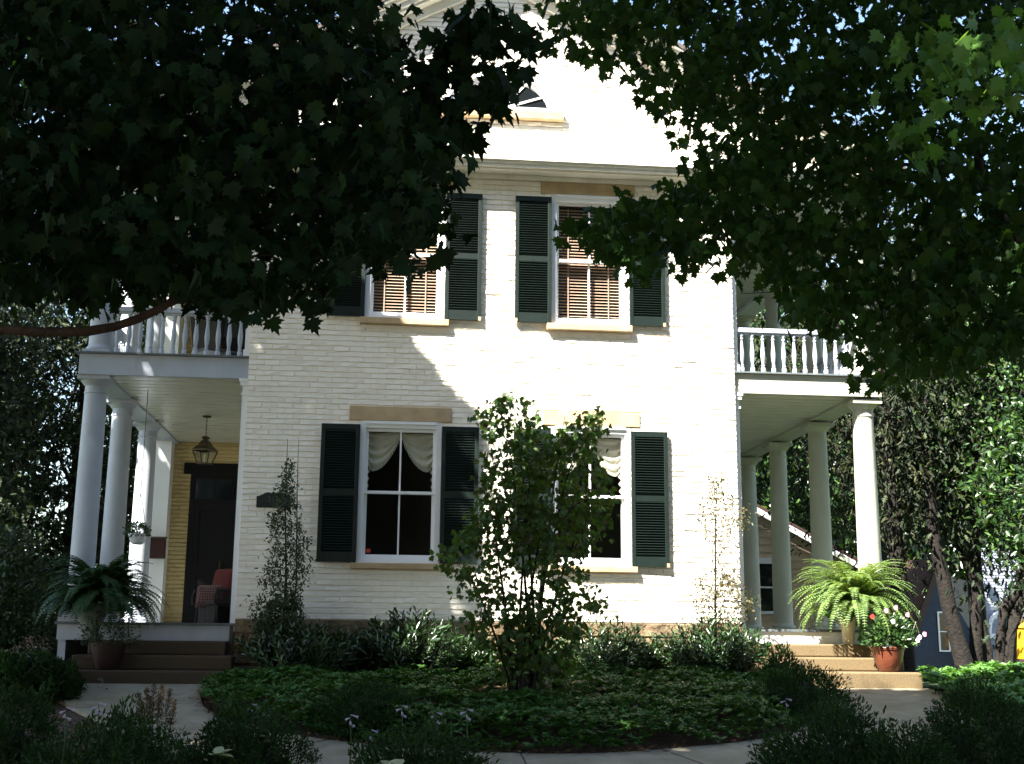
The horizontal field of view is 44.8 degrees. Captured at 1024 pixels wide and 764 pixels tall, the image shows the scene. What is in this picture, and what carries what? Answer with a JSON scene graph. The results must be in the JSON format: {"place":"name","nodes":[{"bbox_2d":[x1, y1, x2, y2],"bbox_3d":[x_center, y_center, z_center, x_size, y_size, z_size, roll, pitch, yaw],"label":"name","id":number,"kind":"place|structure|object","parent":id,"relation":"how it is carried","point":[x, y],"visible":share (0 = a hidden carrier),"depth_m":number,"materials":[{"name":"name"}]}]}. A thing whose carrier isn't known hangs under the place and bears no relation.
{"place":"outdoors","nodes":[
{"label":"outdoors","id":0,"kind":"place"},
{"bbox_2d":[56,683,962,763],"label":"path","id":1,"kind":"structure","parent":0,"point":[905,704],"depth_m":13.29,"materials":[{"name":"concrete"}]},
{"bbox_2d":[0,685,1023,763],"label":"ground","id":2,"kind":"structure","parent":0,"point":[663,739],"depth_m":13.29,"materials":[{"name":"brown soil"}]},
{"bbox_2d":[0,676,72,763],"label":"yew mound","id":3,"kind":"object","parent":2,"relation":"on","point":[14,741],"visible":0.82,"depth_m":8.49,"materials":[{"name":"green plant"}]},
{"bbox_2d":[0,648,84,702],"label":"juniper","id":4,"kind":"object","parent":2,"relation":"on","point":[37,672],"visible":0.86,"depth_m":14.22,"materials":[{"name":"green plant"}]},
{"bbox_2d":[2,635,107,688],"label":"faded flowers","id":5,"kind":"object","parent":2,"relation":"on","point":[101,679],"visible":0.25,"depth_m":14.99,"materials":[{"name":"brown plant"}]},
{"bbox_2d":[34,655,88,692],"bbox_3d":[-5.521,3.495,14.781,0.884,0.483,0.900,-8,-14,36],"label":"juniper","id":6,"kind":"object","parent":2,"relation":"on","point":[74,664],"visible":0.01,"depth_m":14.80,"materials":[{"name":"green plant"}]},
{"bbox_2d":[19,693,204,763],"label":"yew mound","id":7,"kind":"object","parent":2,"relation":"on","point":[140,751],"visible":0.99,"depth_m":7.92,"materials":[{"name":"green plant"}]},
{"bbox_2d":[59,707,74,763],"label":"hosta bloom","id":8,"kind":"object","parent":7,"relation":"attached to","point":[64,715],"visible":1,"depth_m":7.75,"materials":[{"name":"purple plant"}]},
{"bbox_2d":[92,702,105,759],"bbox_3d":[-2.624,2.288,7.849,0.074,0.512,0.103,8,-14,-32],"label":"hosta bloom","id":9,"kind":"object","parent":7,"relation":"attached to","point":[97,711],"visible":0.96,"depth_m":7.88,"materials":[{"name":"purple plant"}]},
{"bbox_2d":[72,640,239,685],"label":"concrete steps","id":10,"kind":"structure","parent":2,"relation":"on","point":[176,662],"depth_m":15.81,"materials":[{"name":"beige concrete"}]},
{"bbox_2d":[33,553,168,639],"bbox_3d":[-5.372,2.797,16.189,1.764,1.110,1.701,2,-12,-5],"label":"fern","id":11,"kind":"object","parent":10,"relation":"on","point":[110,587],"visible":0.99,"depth_m":15.98,"materials":[{"name":"green plant"}]},
{"bbox_2d":[73,610,144,669],"bbox_3d":[-5.098,3.248,15.695,0.881,0.763,0.621,2,-12,-5],"label":"flower pot","id":12,"kind":"object","parent":10,"relation":"on","point":[107,656],"visible":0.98,"depth_m":15.55,"materials":[{"name":"ceramic"}]},
{"bbox_2d":[89,681,226,763],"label":"astilbe","id":13,"kind":"object","parent":2,"relation":"on","point":[160,697],"visible":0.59,"depth_m":9.06,"materials":[{"name":"plant"}]},
{"bbox_2d":[208,746,232,756],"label":"hosta plant","id":14,"kind":"object","parent":2,"relation":"on","point":[219,750],"visible":1,"depth_m":7.84,"materials":[{"name":"green plant"}]},
{"bbox_2d":[175,683,322,763],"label":"yew mound","id":15,"kind":"object","parent":2,"relation":"on","point":[246,746],"visible":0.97,"depth_m":8.30,"materials":[{"name":"green plant"}]},
{"bbox_2d":[239,438,317,681],"bbox_3d":[-3.032,2.309,16.196,0.999,3.226,0.719,2,-12,-5],"label":"slender holly","id":16,"kind":"object","parent":2,"relation":"on","point":[290,600],"visible":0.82,"depth_m":16.10,"materials":[{"name":"green plant"}]},
{"bbox_2d":[0,0,560,336],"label":"maple tree","id":17,"kind":"object","parent":2,"relation":"on","point":[223,165],"visible":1,"depth_m":5.58,"materials":[{"name":"green plant"}]},
{"bbox_2d":[234,617,370,683],"bbox_3d":[-2.669,3.437,15.865,1.738,0.877,1.245,2,-12,-5],"label":"laurel shrub","id":18,"kind":"object","parent":2,"relation":"on","point":[317,655],"visible":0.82,"depth_m":15.64,"materials":[{"name":"green plant"}]},
{"bbox_2d":[329,625,382,671],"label":"laurel shrub","id":19,"kind":"object","parent":2,"relation":"on","point":[360,666],"visible":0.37,"depth_m":16.00,"materials":[{"name":"green plant"}]},
{"bbox_2d":[300,676,430,737],"bbox_3d":[-1.503,3.393,13.036,1.450,0.608,1.342,2,-12,-5],"label":"yew mound","id":20,"kind":"object","parent":2,"relation":"on","point":[349,704],"visible":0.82,"depth_m":12.78,"materials":[{"name":"green plant"}]},
{"bbox_2d":[396,705,407,753],"bbox_3d":[-0.760,2.503,8.602,0.073,0.512,0.098,7,-14,-30],"label":"hosta bloom","id":21,"kind":"object","parent":2,"relation":"on","point":[402,714],"visible":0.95,"depth_m":8.64,"materials":[{"name":"purple plant"}]},
{"bbox_2d":[344,605,474,684],"bbox_3d":[-1.323,3.409,16.066,1.678,1.037,1.204,2,-12,-5],"label":"laurel shrub","id":22,"kind":"object","parent":2,"relation":"on","point":[396,649],"visible":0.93,"depth_m":15.88,"materials":[{"name":"green plant"}]},
{"bbox_2d":[345,712,499,763],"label":"yew mound","id":23,"kind":"object","parent":2,"relation":"on","point":[447,755],"visible":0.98,"depth_m":7.95,"materials":[{"name":"green plant"}]},
{"bbox_2d":[345,715,357,763],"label":"hosta bloom","id":24,"kind":"object","parent":23,"relation":"attached to","point":[350,723],"visible":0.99,"depth_m":8.20,"materials":[{"name":"purple plant"}]},
{"bbox_2d":[380,759,404,763],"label":"hosta plant","id":25,"kind":"object","parent":23,"relation":"on","point":[398,761],"visible":1,"depth_m":7.61,"materials":[{"name":"green plant"}]},
{"bbox_2d":[431,712,441,756],"bbox_3d":[-0.520,2.555,8.615,0.069,0.512,0.092,7,-13,-29],"label":"hosta bloom","id":26,"kind":"object","parent":2,"relation":"on","point":[432,717],"visible":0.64,"depth_m":8.66,"materials":[{"name":"purple plant"}]},
{"bbox_2d":[460,709,472,760],"bbox_3d":[-0.309,2.511,8.546,0.072,0.512,0.100,8,-14,-31],"label":"hosta bloom","id":27,"kind":"object","parent":2,"relation":"on","point":[467,717],"visible":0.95,"depth_m":8.58,"materials":[{"name":"purple plant"}]},
{"bbox_2d":[208,680,733,688],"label":"fallen leaves","id":28,"kind":"object","parent":2,"relation":"on","point":[385,681],"visible":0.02,"depth_m":15.92,"materials":[{"name":"brown plant"}]},
{"bbox_2d":[450,631,500,681],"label":"laurel shrub","id":29,"kind":"object","parent":2,"relation":"on","point":[480,659],"visible":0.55,"depth_m":16.08,"materials":[{"name":"green plant"}]},
{"bbox_2d":[55,0,906,686],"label":"house","id":30,"kind":"structure","parent":2,"relation":"on","point":[369,398],"depth_m":17.77,"materials":[{"name":"brick"}]},
{"bbox_2d":[122,392,151,544],"bbox_3d":[-5.394,1.226,18.094,0.440,2.270,0.398,2,-12,-5],"label":"hanging basket","id":31,"kind":"object","parent":30,"relation":"hanging from","point":[137,537],"visible":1,"depth_m":17.85,"materials":[{"name":"white paint"}]},
{"bbox_2d":[150,536,166,558],"bbox_3d":[-6.390,2.979,22.373,0.300,0.397,0.164,2,-12,-5],"label":"mailbox","id":32,"kind":"object","parent":30,"relation":"attached to","point":[157,547],"visible":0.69,"depth_m":22.32,"materials":[{"name":"red metal"}]},
{"bbox_2d":[192,416,217,464],"bbox_3d":[-5.027,0.952,20.373,0.326,0.799,0.326,-2,-12,11],"label":"hanging lantern","id":33,"kind":"object","parent":30,"relation":"hanging from","point":[204,446],"visible":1,"depth_m":20.31,"materials":[{"name":"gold metal"}]},
{"bbox_2d":[182,462,237,622],"bbox_3d":[-5.372,2.983,22.867,1.480,2.990,0.094,2,-12,-5],"label":"front door","id":34,"kind":"structure","parent":30,"relation":"in","point":[213,488],"depth_m":22.95,"materials":[{"name":"black paint"}]},
{"bbox_2d":[191,588,231,622],"bbox_3d":[-4.550,3.399,19.641,0.750,0.882,0.849,10,-15,-39],"label":"wicker armchair","id":35,"kind":"object","parent":30,"relation":"on","point":[211,612],"visible":0.47,"depth_m":19.37,"materials":[{"name":"wicker"}]},
{"bbox_2d":[195,585,223,607],"bbox_3d":[-4.753,3.366,19.492,0.440,0.360,0.140,-1,-22,9],"label":"cushion","id":36,"kind":"object","parent":35,"relation":"on","point":[204,594],"visible":0.76,"depth_m":19.45,"materials":[{"name":"red fabric"}]},
{"bbox_2d":[212,569,232,595],"bbox_3d":[-4.595,3.194,19.790,0.480,0.440,0.140,-7,-26,34],"label":"cushion","id":37,"kind":"object","parent":35,"relation":"on","point":[223,577],"visible":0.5,"depth_m":19.73,"materials":[{"name":"red fabric"}]},
{"bbox_2d":[189,317,235,354],"bbox_3d":[-4.580,-0.534,18.960,0.516,0.987,0.682,10,-15,-39],"label":"balcony chair","id":38,"kind":"object","parent":30,"relation":"on","point":[212,340],"visible":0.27,"depth_m":19.12,"materials":[{"name":"metal"}]},
{"bbox_2d":[201,317,245,355],"bbox_3d":[-5.343,-0.219,23.559,1.220,2.200,0.040,2,-12,-5],"label":"front door","id":39,"kind":"structure","parent":30,"relation":"in","point":[224,327],"depth_m":23.69,"materials":[{"name":"black paint"}]},
{"bbox_2d":[221,625,233,655],"bbox_3d":[-3.734,3.537,16.230,0.095,0.700,0.550,2,-12,-5],"label":"downspout","id":40,"kind":"object","parent":30,"relation":"attached to","point":[231,630],"visible":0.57,"depth_m":16.47,"materials":[{"name":"metal"}]},
{"bbox_2d":[256,491,288,507],"bbox_3d":[-3.253,1.601,16.925,0.450,0.222,0.036,2,-12,-5],"label":"address plaque","id":41,"kind":"object","parent":30,"relation":"attached to","point":[264,500],"visible":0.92,"depth_m":16.90,"materials":[{"name":"metal"}]},
{"bbox_2d":[349,406,451,569],"bbox_3d":[-1.568,1.463,17.187,1.416,2.246,0.277,2,-12,-5],"label":"window","id":42,"kind":"structure","parent":30,"relation":"in","point":[375,448],"depth_m":17.28,"materials":[{"name":"white paint"}]},
{"bbox_2d":[360,181,452,326],"bbox_3d":[-1.543,-1.895,17.887,1.420,2.254,0.285,2,-12,-5],"label":"window","id":43,"kind":"structure","parent":30,"relation":"in","point":[371,317],"depth_m":17.78,"materials":[{"name":"white paint"}]},
{"bbox_2d":[441,74,563,122],"bbox_3d":[-0.179,-4.246,18.425,1.900,0.720,0.120,2,-12,-5],"label":"fan window","id":44,"kind":"structure","parent":30,"relation":"in","point":[536,104],"depth_m":18.44,"materials":[{"name":"white paint"}]},
{"bbox_2d":[541,181,634,332],"bbox_3d":[1.103,-1.817,18.137,1.395,2.254,0.285,2,-12,-5],"label":"window","id":45,"kind":"structure","parent":30,"relation":"in","point":[562,193],"depth_m":18.15,"materials":[{"name":"white paint"}]},
{"bbox_2d":[543,411,639,572],"bbox_3d":[1.113,1.542,17.440,1.380,2.246,0.277,2,-12,-5],"label":"window","id":46,"kind":"structure","parent":30,"relation":"in","point":[617,460],"depth_m":17.53,"materials":[{"name":"white paint"}]},
{"bbox_2d":[188,684,802,754],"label":"fallen leaves","id":47,"kind":"object","parent":2,"relation":"on","point":[307,733],"visible":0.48,"depth_m":12.54,"materials":[{"name":"brown plant"}]},
{"bbox_2d":[196,662,807,750],"bbox_3d":[0.103,3.651,14.313,7.591,0.804,4.407,2,-12,-5],"label":"ground cover","id":48,"kind":"object","parent":2,"relation":"on","point":[282,691],"visible":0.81,"depth_m":13.64,"materials":[{"name":"green plant"}]},
{"bbox_2d":[428,391,621,717],"bbox_3d":[0.168,1.968,14.589,2.330,3.945,1.451,2,-12,-5],"label":"young maple","id":49,"kind":"object","parent":2,"relation":"on","point":[535,661],"visible":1,"depth_m":14.39,"materials":[{"name":"green plant"}]},
{"bbox_2d":[513,635,577,686],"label":"laurel shrub","id":50,"kind":"object","parent":2,"relation":"on","point":[567,660],"visible":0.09,"depth_m":16.18,"materials":[{"name":"green plant"}]},
{"bbox_2d":[559,612,658,687],"bbox_3d":[1.254,3.504,16.246,1.402,0.973,1.016,2,-12,-5],"label":"laurel shrub","id":51,"kind":"object","parent":2,"relation":"on","point":[605,647],"visible":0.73,"depth_m":16.10,"materials":[{"name":"green plant"}]},
{"bbox_2d":[636,631,680,675],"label":"laurel shrub","id":52,"kind":"object","parent":2,"relation":"on","point":[657,663],"visible":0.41,"depth_m":16.37,"materials":[{"name":"green plant"}]},
{"bbox_2d":[652,609,772,686],"bbox_3d":[2.640,3.508,16.349,1.626,1.034,1.236,2,-12,-5],"label":"laurel shrub","id":53,"kind":"object","parent":2,"relation":"on","point":[737,657],"visible":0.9,"depth_m":16.11,"materials":[{"name":"green plant"}]},
{"bbox_2d":[687,471,766,637],"bbox_3d":[2.915,2.648,16.735,1.211,2.892,0.727,2,-12,-5],"label":"slender tree","id":54,"kind":"object","parent":2,"relation":"on","point":[722,579],"visible":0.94,"depth_m":16.73,"materials":[{"name":"green plant"}]},
{"bbox_2d":[522,0,1023,402],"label":"maple tree","id":55,"kind":"object","parent":2,"relation":"on","point":[955,56],"visible":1,"depth_m":9.20,"materials":[{"name":"green plant"}]},
{"bbox_2d":[755,640,802,684],"bbox_3d":[3.440,3.645,15.880,0.725,0.712,0.711,10,-15,-39],"label":"yew mound","id":56,"kind":"object","parent":2,"relation":"on","point":[780,653],"visible":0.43,"depth_m":15.85,"materials":[{"name":"green plant"}]},
{"bbox_2d":[781,698,791,750],"bbox_3d":[2.184,2.773,9.858,0.089,0.512,0.065,-2,-12,13],"label":"hosta bloom","id":57,"kind":"object","parent":2,"relation":"on","point":[787,705],"visible":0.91,"depth_m":9.91,"materials":[{"name":"purple plant"}]},
{"bbox_2d":[743,660,856,718],"bbox_3d":[3.344,3.563,14.427,1.318,0.688,1.197,2,-12,-5],"label":"yew mound","id":58,"kind":"object","parent":2,"relation":"on","point":[802,693],"visible":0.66,"depth_m":14.23,"materials":[{"name":"green plant"}]},
{"bbox_2d":[745,694,904,763],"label":"yew mound","id":59,"kind":"object","parent":2,"relation":"on","point":[834,726],"visible":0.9,"depth_m":8.67,"materials":[{"name":"green plant"}]},
{"bbox_2d":[746,644,922,688],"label":"concrete steps","id":60,"kind":"structure","parent":2,"relation":"on","point":[834,657],"depth_m":16.64,"materials":[{"name":"beige concrete"}]},
{"bbox_2d":[788,556,919,649],"bbox_3d":[4.751,3.109,17.292,1.870,1.284,1.809,2,-12,-5],"label":"fern urn","id":61,"kind":"object","parent":60,"relation":"on","point":[849,599],"visible":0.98,"depth_m":17.08,"materials":[{"name":"green plant"}]},
{"bbox_2d":[860,605,926,671],"bbox_3d":[5.088,3.445,16.665,0.842,0.873,0.692,2,-12,-5],"label":"flower pot","id":62,"kind":"object","parent":60,"relation":"on","point":[888,659],"visible":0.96,"depth_m":16.53,"materials":[{"name":"ceramic"}]},
{"bbox_2d":[854,705,966,763],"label":"yew mound","id":63,"kind":"object","parent":2,"relation":"on","point":[878,747],"visible":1,"depth_m":8.27,"materials":[{"name":"green plant"}]},
{"bbox_2d":[906,670,1023,763],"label":"yew mound","id":64,"kind":"object","parent":2,"relation":"on","point":[979,741],"visible":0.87,"depth_m":9.24,"materials":[{"name":"green plant"}]},
{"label":"lawn","id":65,"kind":"structure","parent":2,"relation":"on","visible":0},
{"bbox_2d":[0,435,44,615],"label":"evergreen tree","id":66,"kind":"object","parent":65,"relation":"on","point":[7,507],"visible":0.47,"depth_m":21.10,"materials":[{"name":"green plant"}]},
{"bbox_2d":[0,520,66,657],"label":"side shrub","id":67,"kind":"object","parent":65,"relation":"on","point":[14,624],"visible":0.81,"depth_m":17.49,"materials":[{"name":"green plant"}]},
{"bbox_2d":[0,262,75,579],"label":"evergreen tree","id":68,"kind":"object","parent":65,"relation":"on","point":[8,390],"visible":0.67,"depth_m":23.79,"materials":[{"name":"green plant"}]},
{"bbox_2d":[8,0,1023,625],"label":"sky","id":69,"kind":"structure","parent":0,"point":[840,26],"materials":[{"name":"white"}]},
{"bbox_2d":[923,676,1023,717],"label":"lawn","id":70,"kind":"structure","parent":0,"point":[934,686],"depth_m":17.35,"materials":[{"name":"green plant"}]},
{"bbox_2d":[916,660,1023,705],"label":"ground cover","id":71,"kind":"object","parent":70,"relation":"on","point":[1011,673],"visible":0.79,"depth_m":16.17,"materials":[{"name":"green plant"}]},
{"bbox_2d":[956,383,1023,590],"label":"magnolia","id":72,"kind":"object","parent":70,"relation":"on","point":[1009,501],"visible":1,"depth_m":22.87,"materials":[{"name":"green plant"}]},
{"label":"lawn","id":73,"kind":"structure","parent":0,"visible":0},
{"bbox_2d":[0,302,41,462],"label":"evergreen tree","id":74,"kind":"object","parent":73,"relation":"on","point":[9,354],"visible":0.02,"depth_m":29.06,"materials":[{"name":"green plant"}]},
{"bbox_2d":[6,550,57,651],"bbox_3d":[-10.999,5.649,28.127,4.147,3.900,3.138,2,-12,-5],"label":"garden bush","id":75,"kind":"object","parent":73,"relation":"on","point":[40,618],"visible":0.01,"depth_m":27.40,"materials":[{"name":"green plant"}]},
{"bbox_2d":[1,303,73,529],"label":"broadleaf tree","id":76,"kind":"object","parent":73,"relation":"on","point":[46,517],"visible":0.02,"depth_m":36.88,"materials":[{"name":"green plant"}]},
{"bbox_2d":[0,281,146,655],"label":"evergreen tree","id":77,"kind":"object","parent":73,"relation":"on","point":[63,426],"visible":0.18,"depth_m":25.32,"materials":[{"name":"green plant"}]},
{"bbox_2d":[53,286,146,615],"bbox_3d":[-8.385,1.814,30.210,5.525,11.751,4.624,2,-12,-5],"label":"evergreen tree","id":78,"kind":"object","parent":73,"relation":"on","point":[66,449],"visible":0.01,"depth_m":29.50,"materials":[{"name":"green plant"}]},
{"bbox_2d":[757,504,857,628],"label":"cottage","id":79,"kind":"structure","parent":73,"relation":"on","point":[798,563],"depth_m":30.67,"materials":[{"name":"beige"}]},
{"bbox_2d":[759,558,772,613],"bbox_3d":[6.389,5.011,30.496,0.860,1.360,0.070,2,-12,-5],"label":"window","id":80,"kind":"structure","parent":79,"relation":"in","point":[765,564],"depth_m":30.48,"materials":[{"name":"glass"}]},
{"bbox_2d":[751,285,912,548],"bbox_3d":[7.759,2.795,36.316,9.354,12.459,5.469,2,-12,-5],"label":"broadleaf tree","id":81,"kind":"object","parent":73,"relation":"on","point":[766,500],"visible":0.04,"depth_m":35.54,"materials":[{"name":"green plant"}]},
{"bbox_2d":[761,367,959,618],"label":"broadleaf tree","id":82,"kind":"object","parent":73,"relation":"on","point":[883,554],"visible":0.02,"depth_m":46.80,"materials":[{"name":"green plant"}]},
{"bbox_2d":[754,327,1011,625],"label":"broadleaf tree","id":83,"kind":"object","parent":73,"relation":"on","point":[961,572],"depth_m":61.75,"materials":[{"name":"green plant"}]},
{"bbox_2d":[750,160,1023,671],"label":"hemlock tree","id":84,"kind":"object","parent":73,"relation":"on","point":[895,541],"visible":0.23,"depth_m":27.29,"materials":[{"name":"green plant"}]},
{"bbox_2d":[827,204,1023,548],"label":"broadleaf tree","id":85,"kind":"object","parent":73,"relation":"on","point":[969,335],"depth_m":37.06,"materials":[{"name":"green plant"}]},
{"bbox_2d":[830,241,1023,662],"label":"hemlock tree","id":86,"kind":"object","parent":73,"relation":"on","point":[988,591],"visible":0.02,"depth_m":29.16,"materials":[{"name":"green plant"}]},
{"bbox_2d":[832,281,1023,670],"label":"leaning tree","id":87,"kind":"object","parent":73,"relation":"on","point":[960,651],"visible":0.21,"depth_m":26.94,"materials":[{"name":"green plant"}]},
{"bbox_2d":[841,362,1023,664],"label":"straight tree","id":88,"kind":"object","parent":73,"relation":"on","point":[977,630],"visible":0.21,"depth_m":27.42,"materials":[{"name":"green plant"}]},
{"bbox_2d":[906,557,990,671],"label":"blue house","id":89,"kind":"structure","parent":73,"relation":"on","point":[932,648],"depth_m":51.17,"materials":[{"name":"blue paint"}]},
{"bbox_2d":[937,611,950,651],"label":"window","id":90,"kind":"structure","parent":89,"relation":"in","point":[943,646],"depth_m":51.03,"materials":[{"name":"white paint"}]},
{"bbox_2d":[878,259,1023,542],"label":"broadleaf tree","id":91,"kind":"object","parent":73,"relation":"on","point":[1009,382],"visible":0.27,"depth_m":27.05,"materials":[{"name":"green plant"}]},
{"bbox_2d":[879,393,1023,662],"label":"twin tree","id":92,"kind":"object","parent":73,"relation":"on","point":[1011,609],"visible":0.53,"depth_m":27.00,"materials":[{"name":"green plant"}]},
{"bbox_2d":[981,548,1023,663],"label":"grey house","id":93,"kind":"structure","parent":73,"relation":"on","point":[992,614],"depth_m":53.73,"materials":[{"name":"grey"}]},
{"bbox_2d":[1017,618,1023,663],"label":"playhouse","id":94,"kind":"object","parent":73,"relation":"on","point":[1020,645],"visible":0.34,"depth_m":48.01,"materials":[{"name":"yellow plastic"}]}
]}

